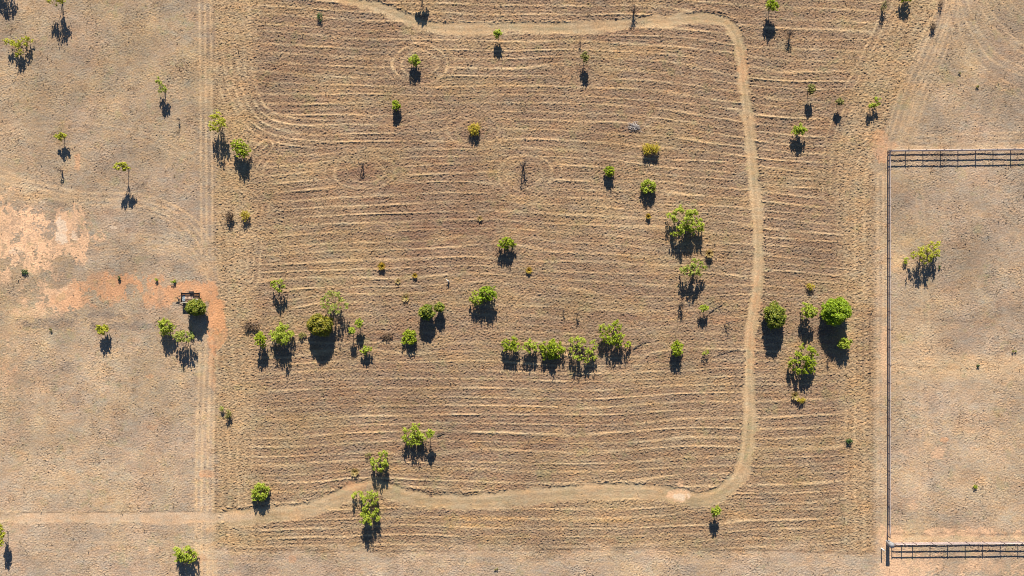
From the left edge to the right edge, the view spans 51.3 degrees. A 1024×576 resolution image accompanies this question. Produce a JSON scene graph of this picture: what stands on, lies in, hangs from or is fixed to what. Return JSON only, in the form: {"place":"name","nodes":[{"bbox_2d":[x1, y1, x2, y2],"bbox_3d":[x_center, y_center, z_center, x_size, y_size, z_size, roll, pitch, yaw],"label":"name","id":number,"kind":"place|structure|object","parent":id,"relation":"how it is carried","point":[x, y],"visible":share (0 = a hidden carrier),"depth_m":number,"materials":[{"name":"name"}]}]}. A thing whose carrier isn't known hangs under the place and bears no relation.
{"place":"outdoors","nodes":[
{"label":"outdoors","id":0,"kind":"place"},
{"bbox_2d":[0,0,765,526],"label":"dirt track","id":1,"kind":"structure","parent":0,"point":[510,498],"depth_m":146.03,"materials":[{"name":"soil"}]},
{"bbox_2d":[0,0,1023,575],"bbox_3d":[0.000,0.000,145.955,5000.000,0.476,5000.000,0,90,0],"label":"ground","id":2,"kind":"structure","parent":0,"point":[170,42],"depth_m":145.99,"materials":[{"name":"soil"}]},
{"bbox_2d":[0,523,7,545],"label":"sparse tree","id":3,"kind":"object","parent":2,"relation":"on","point":[2,534],"visible":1,"depth_m":143.79,"materials":[{"name":"green plant"}]},
{"bbox_2d":[2,36,33,57],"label":"sparse tree","id":4,"kind":"object","parent":2,"relation":"on","point":[13,43],"visible":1,"depth_m":144.73,"materials":[{"name":"green plant"}]},
{"bbox_2d":[45,0,65,5],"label":"sparse tree","id":5,"kind":"object","parent":2,"relation":"on","point":[59,1],"visible":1,"depth_m":143.65,"materials":[{"name":"green plant"}]},
{"bbox_2d":[53,132,66,141],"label":"sparse tree","id":6,"kind":"object","parent":2,"relation":"on","point":[59,136],"visible":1,"depth_m":144.51,"materials":[{"name":"green plant"}]},
{"bbox_2d":[95,324,108,334],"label":"leafy tree","id":7,"kind":"object","parent":2,"relation":"on","point":[98,328],"visible":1,"depth_m":144.46,"materials":[{"name":"green plant"}]},
{"bbox_2d":[113,162,130,171],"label":"sparse tree","id":8,"kind":"object","parent":2,"relation":"on","point":[124,165],"visible":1,"depth_m":143.09,"materials":[{"name":"green plant"}]},
{"bbox_2d":[155,76,167,92],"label":"sparse tree","id":9,"kind":"object","parent":2,"relation":"on","point":[163,88],"visible":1,"depth_m":144.20,"materials":[{"name":"green plant"}]},
{"bbox_2d":[156,317,176,336],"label":"leafy tree","id":10,"kind":"object","parent":2,"relation":"on","point":[163,326],"visible":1,"depth_m":144.39,"materials":[{"name":"green plant"}]},
{"bbox_2d":[171,330,194,342],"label":"sparse tree","id":11,"kind":"object","parent":2,"relation":"on","point":[179,334],"visible":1,"depth_m":144.00,"materials":[{"name":"green plant"}]},
{"bbox_2d":[173,545,198,563],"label":"leafy tree","id":12,"kind":"object","parent":2,"relation":"on","point":[182,556],"visible":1,"depth_m":144.53,"materials":[{"name":"green plant"}]},
{"bbox_2d":[177,291,199,302],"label":"box trailer","id":13,"kind":"object","parent":2,"relation":"on","point":[191,294],"visible":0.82,"depth_m":145.49,"materials":[{"name":"paint"}]},
{"bbox_2d":[184,299,206,315],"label":"bushy tree","id":14,"kind":"object","parent":2,"relation":"on","point":[196,307],"visible":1,"depth_m":144.10,"materials":[{"name":"green plant"}]},
{"bbox_2d":[208,110,227,131],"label":"leafy tree","id":15,"kind":"object","parent":2,"relation":"on","point":[221,120],"visible":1,"depth_m":143.81,"materials":[{"name":"green plant"}]},
{"bbox_2d":[224,409,231,418],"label":"bush","id":16,"kind":"object","parent":2,"relation":"on","point":[228,414],"visible":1,"depth_m":145.28,"materials":[{"name":"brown plant"}]},
{"bbox_2d":[225,210,235,220],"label":"twiggy shrub","id":17,"kind":"object","parent":2,"relation":"on","point":[228,216],"visible":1,"depth_m":145.28,"materials":[{"name":"brown plant"}]},
{"bbox_2d":[230,139,251,157],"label":"leafy tree","id":18,"kind":"object","parent":2,"relation":"on","point":[240,150],"visible":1,"depth_m":144.36,"materials":[{"name":"green plant"}]},
{"bbox_2d":[239,210,249,221],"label":"bush","id":19,"kind":"object","parent":2,"relation":"on","point":[247,215],"visible":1,"depth_m":145.22,"materials":[{"name":"yellow plant"}]},
{"bbox_2d":[242,321,258,330],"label":"bramble patch","id":20,"kind":"object","parent":2,"relation":"on","point":[251,325],"visible":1,"depth_m":145.47,"materials":[{"name":"brown plant"}]},
{"bbox_2d":[250,482,269,501],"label":"leafy tree","id":21,"kind":"object","parent":2,"relation":"on","point":[262,495],"visible":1,"depth_m":144.88,"materials":[{"name":"green plant"}]},
{"bbox_2d":[253,331,266,348],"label":"leafy tree","id":22,"kind":"object","parent":2,"relation":"on","point":[260,336],"visible":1,"depth_m":144.05,"materials":[{"name":"green plant"}]},
{"bbox_2d":[270,279,285,292],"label":"leafy tree","id":23,"kind":"object","parent":2,"relation":"on","point":[277,289],"visible":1,"depth_m":144.24,"materials":[{"name":"green plant"}]},
{"bbox_2d":[268,321,294,345],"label":"leafy tree","id":24,"kind":"object","parent":2,"relation":"on","point":[279,334],"visible":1,"depth_m":144.30,"materials":[{"name":"green plant"}]},
{"bbox_2d":[298,331,306,339],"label":"bramble patch","id":25,"kind":"object","parent":2,"relation":"on","point":[300,335],"visible":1,"depth_m":145.58,"materials":[{"name":"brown plant"}]},
{"bbox_2d":[306,313,333,337],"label":"bushy tree","id":26,"kind":"object","parent":2,"relation":"on","point":[319,324],"visible":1,"depth_m":143.68,"materials":[{"name":"green plant"}]},
{"bbox_2d":[320,290,348,313],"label":"sparse tree","id":27,"kind":"object","parent":2,"relation":"on","point":[329,293],"visible":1,"depth_m":143.84,"materials":[{"name":"green plant"}]},
{"bbox_2d":[348,327,355,333],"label":"sparse tree","id":28,"kind":"object","parent":2,"relation":"on","point":[351,330],"visible":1,"depth_m":144.00,"materials":[{"name":"green plant"}]},
{"bbox_2d":[351,468,358,476],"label":"grass tussock","id":29,"kind":"object","parent":2,"relation":"on","point":[353,470],"depth_m":145.68,"materials":[{"name":"plant"}]},
{"bbox_2d":[354,317,363,327],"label":"sparse tree","id":30,"kind":"object","parent":2,"relation":"on","point":[359,322],"visible":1,"depth_m":144.37,"materials":[{"name":"green plant"}]},
{"bbox_2d":[359,345,371,354],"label":"sparse tree","id":31,"kind":"object","parent":2,"relation":"on","point":[364,350],"visible":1,"depth_m":144.92,"materials":[{"name":"green plant"}]},
{"bbox_2d":[351,490,380,525],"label":"leafy tree","id":32,"kind":"object","parent":2,"relation":"on","point":[366,517],"visible":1,"depth_m":144.32,"materials":[{"name":"green plant"}]},
{"bbox_2d":[370,450,388,472],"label":"leafy tree","id":33,"kind":"object","parent":2,"relation":"on","point":[384,463],"visible":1,"depth_m":144.49,"materials":[{"name":"green plant"}]},
{"bbox_2d":[378,263,385,269],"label":"grass tussock","id":34,"kind":"object","parent":2,"relation":"on","point":[380,265],"depth_m":145.61,"materials":[{"name":"plant"}]},
{"bbox_2d":[378,332,392,339],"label":"bramble patch","id":35,"kind":"object","parent":2,"relation":"on","point":[388,336],"visible":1,"depth_m":145.59,"materials":[{"name":"brown plant"}]},
{"bbox_2d":[392,100,400,110],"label":"leafy tree","id":36,"kind":"object","parent":2,"relation":"on","point":[395,104],"visible":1,"depth_m":144.74,"materials":[{"name":"green plant"}]},
{"bbox_2d":[401,293,408,301],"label":"grass tussock","id":37,"kind":"object","parent":2,"relation":"on","point":[406,295],"depth_m":145.81,"materials":[{"name":"plant"}]},
{"bbox_2d":[400,329,416,344],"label":"leafy tree","id":38,"kind":"object","parent":2,"relation":"on","point":[412,340],"visible":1,"depth_m":145.16,"materials":[{"name":"green plant"}]},
{"bbox_2d":[401,423,426,446],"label":"leafy tree","id":39,"kind":"object","parent":2,"relation":"on","point":[414,428],"visible":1,"depth_m":144.58,"materials":[{"name":"green plant"}]},
{"bbox_2d":[408,54,420,66],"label":"leafy tree","id":40,"kind":"object","parent":2,"relation":"on","point":[414,59],"visible":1,"depth_m":144.70,"materials":[{"name":"green plant"}]},
{"bbox_2d":[418,304,435,320],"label":"bushy tree","id":41,"kind":"object","parent":2,"relation":"on","point":[425,312],"visible":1,"depth_m":143.95,"materials":[{"name":"green plant"}]},
{"bbox_2d":[426,428,434,437],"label":"sparse tree","id":42,"kind":"object","parent":2,"relation":"on","point":[429,433],"visible":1,"depth_m":143.63,"materials":[{"name":"green plant"}]},
{"bbox_2d":[434,302,444,312],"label":"bushy tree","id":43,"kind":"object","parent":2,"relation":"on","point":[439,306],"visible":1,"depth_m":144.39,"materials":[{"name":"green plant"}]},
{"bbox_2d":[468,122,480,135],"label":"bush","id":44,"kind":"object","parent":2,"relation":"on","point":[475,127],"visible":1,"depth_m":145.12,"materials":[{"name":"yellow plant"}]},
{"bbox_2d":[469,290,484,305],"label":"sparse tree","id":45,"kind":"object","parent":2,"relation":"on","point":[475,299],"visible":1,"depth_m":144.70,"materials":[{"name":"green plant"}]},
{"bbox_2d":[478,285,496,301],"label":"leafy tree","id":46,"kind":"object","parent":2,"relation":"on","point":[486,290],"visible":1,"depth_m":144.27,"materials":[{"name":"green plant"}]},
{"bbox_2d":[493,29,502,38],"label":"leafy tree","id":47,"kind":"object","parent":2,"relation":"on","point":[496,33],"visible":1,"depth_m":144.39,"materials":[{"name":"green plant"}]},
{"bbox_2d":[497,236,516,249],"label":"leafy tree","id":48,"kind":"object","parent":2,"relation":"on","point":[509,241],"visible":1,"depth_m":144.53,"materials":[{"name":"green plant"}]},
{"bbox_2d":[501,335,520,351],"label":"leafy tree","id":49,"kind":"object","parent":2,"relation":"on","point":[512,346],"visible":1,"depth_m":144.34,"materials":[{"name":"green plant"}]},
{"bbox_2d":[0,0,1023,575],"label":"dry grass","id":50,"kind":"structure","parent":2,"relation":"on","point":[522,276],"depth_m":145.93,"materials":[{"name":"beige plant"}]},
{"bbox_2d":[526,267,531,273],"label":"grass tussock","id":51,"kind":"object","parent":2,"relation":"on","point":[529,270],"depth_m":145.71,"materials":[{"name":"plant"}]},
{"bbox_2d":[521,337,538,353],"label":"sparse tree","id":52,"kind":"object","parent":2,"relation":"on","point":[530,344],"visible":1,"depth_m":144.45,"materials":[{"name":"green plant"}]},
{"bbox_2d":[539,338,565,359],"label":"leafy tree","id":53,"kind":"object","parent":2,"relation":"on","point":[552,345],"visible":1,"depth_m":144.84,"materials":[{"name":"green plant"}]},
{"bbox_2d":[568,335,598,362],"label":"leafy tree","id":54,"kind":"object","parent":2,"relation":"on","point":[587,351],"visible":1,"depth_m":144.60,"materials":[{"name":"green plant"}]},
{"bbox_2d":[580,51,589,62],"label":"sparse tree","id":55,"kind":"object","parent":2,"relation":"on","point":[585,56],"visible":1,"depth_m":144.29,"materials":[{"name":"green plant"}]},
{"bbox_2d":[603,166,614,176],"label":"leafy tree","id":56,"kind":"object","parent":2,"relation":"on","point":[610,171],"visible":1,"depth_m":144.94,"materials":[{"name":"green plant"}]},
{"bbox_2d":[598,319,630,347],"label":"leafy tree","id":57,"kind":"object","parent":2,"relation":"on","point":[615,340],"visible":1,"depth_m":144.45,"materials":[{"name":"green plant"}]},
{"bbox_2d":[629,2,639,13],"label":"bare tree","id":58,"kind":"object","parent":2,"relation":"on","point":[634,11],"visible":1,"depth_m":144.81,"materials":[{"name":"brown plant"}]},
{"bbox_2d":[628,121,641,131],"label":"dead brush heap","id":59,"kind":"object","parent":2,"relation":"on","point":[634,126],"visible":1,"depth_m":145.79,"materials":[{"name":"grey wood"}]},
{"bbox_2d":[640,179,655,193],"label":"leafy tree","id":60,"kind":"object","parent":2,"relation":"on","point":[646,183],"visible":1,"depth_m":144.96,"materials":[{"name":"green plant"}]},
{"bbox_2d":[642,142,660,155],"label":"bush","id":61,"kind":"object","parent":2,"relation":"on","point":[649,147],"visible":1,"depth_m":145.12,"materials":[{"name":"plant"}]},
{"bbox_2d":[670,340,683,356],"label":"leafy tree","id":62,"kind":"object","parent":2,"relation":"on","point":[677,351],"visible":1,"depth_m":144.60,"materials":[{"name":"green plant"}]},
{"bbox_2d":[666,204,704,236],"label":"leafy tree","id":63,"kind":"object","parent":2,"relation":"on","point":[689,213],"visible":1,"depth_m":144.10,"materials":[{"name":"green plant"}]},
{"bbox_2d":[679,258,707,276],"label":"leafy tree","id":64,"kind":"object","parent":2,"relation":"on","point":[693,267],"visible":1,"depth_m":144.02,"materials":[{"name":"green plant"}]},
{"bbox_2d":[698,304,708,311],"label":"sparse tree","id":65,"kind":"object","parent":2,"relation":"on","point":[703,308],"visible":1,"depth_m":144.61,"materials":[{"name":"green plant"}]},
{"bbox_2d":[705,248,713,257],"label":"grass tussock","id":66,"kind":"object","parent":2,"relation":"on","point":[709,253],"depth_m":145.45,"materials":[{"name":"plant"}]},
{"bbox_2d":[711,506,721,517],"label":"leafy tree","id":67,"kind":"object","parent":2,"relation":"on","point":[715,511],"visible":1,"depth_m":144.15,"materials":[{"name":"green plant"}]},
{"bbox_2d":[765,0,779,10],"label":"leafy tree","id":68,"kind":"object","parent":2,"relation":"on","point":[773,4],"visible":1,"depth_m":143.85,"materials":[{"name":"green plant"}]},
{"bbox_2d":[763,300,786,330],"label":"bushy tree","id":69,"kind":"object","parent":2,"relation":"on","point":[775,316],"visible":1,"depth_m":143.42,"materials":[{"name":"green plant"}]},
{"bbox_2d":[786,27,794,37],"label":"bare sapling","id":70,"kind":"object","parent":2,"relation":"on","point":[790,33],"visible":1,"depth_m":144.88,"materials":[{"name":"brown plant"}]},
{"bbox_2d":[791,391,799,399],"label":"grass tussock","id":71,"kind":"object","parent":2,"relation":"on","point":[796,396],"depth_m":145.65,"materials":[{"name":"plant"}]},
{"bbox_2d":[791,122,807,135],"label":"leafy tree","id":72,"kind":"object","parent":2,"relation":"on","point":[799,129],"visible":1,"depth_m":144.54,"materials":[{"name":"green plant"}]},
{"bbox_2d":[787,343,818,374],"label":"leafy tree","id":73,"kind":"object","parent":2,"relation":"on","point":[807,359],"visible":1,"depth_m":144.51,"materials":[{"name":"green plant"}]},
{"bbox_2d":[801,302,817,318],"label":"leafy tree","id":74,"kind":"object","parent":2,"relation":"on","point":[808,310],"visible":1,"depth_m":144.00,"materials":[{"name":"green plant"}]},
{"bbox_2d":[807,84,815,94],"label":"sparse tree","id":75,"kind":"object","parent":2,"relation":"on","point":[811,90],"visible":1,"depth_m":144.14,"materials":[{"name":"green plant"}]},
{"bbox_2d":[819,296,852,326],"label":"bushy tree","id":76,"kind":"object","parent":2,"relation":"on","point":[833,307],"visible":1,"depth_m":143.20,"materials":[{"name":"green plant"}]},
{"bbox_2d":[835,97,844,104],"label":"young sapling","id":77,"kind":"object","parent":2,"relation":"on","point":[839,101],"visible":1,"depth_m":144.51,"materials":[{"name":"plant"}]},
{"bbox_2d":[836,337,852,348],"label":"leafy tree","id":78,"kind":"object","parent":2,"relation":"on","point":[842,344],"visible":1,"depth_m":144.62,"materials":[{"name":"green plant"}]},
{"bbox_2d":[868,96,881,107],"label":"sparse tree","id":79,"kind":"object","parent":2,"relation":"on","point":[874,104],"visible":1,"depth_m":144.91,"materials":[{"name":"green plant"}]},
{"bbox_2d":[881,0,889,8],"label":"bare sapling","id":80,"kind":"object","parent":2,"relation":"on","point":[885,4],"visible":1,"depth_m":144.90,"materials":[{"name":"brown plant"}]},
{"bbox_2d":[887,151,891,537],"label":"rail fence","id":81,"kind":"object","parent":2,"relation":"on","point":[889,329],"visible":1,"depth_m":145.18,"materials":[{"name":"wood"}]},
{"bbox_2d":[886,540,893,547],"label":"gate pillar","id":82,"kind":"structure","parent":2,"relation":"on","point":[889,543],"depth_m":144.61,"materials":[{"name":"grey concrete"}]},
{"bbox_2d":[910,241,940,263],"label":"leafy tree","id":83,"kind":"object","parent":2,"relation":"on","point":[930,251],"visible":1,"depth_m":144.23,"materials":[{"name":"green plant"}]},
{"bbox_2d":[888,148,1023,151],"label":"rail fence","id":84,"kind":"object","parent":2,"relation":"on","point":[997,149],"visible":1,"depth_m":144.75,"materials":[{"name":"metal"}]},
{"bbox_2d":[894,541,1023,544],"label":"rail fence","id":85,"kind":"object","parent":2,"relation":"on","point":[947,543],"visible":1,"depth_m":145.17,"materials":[{"name":"wood"}]}
]}

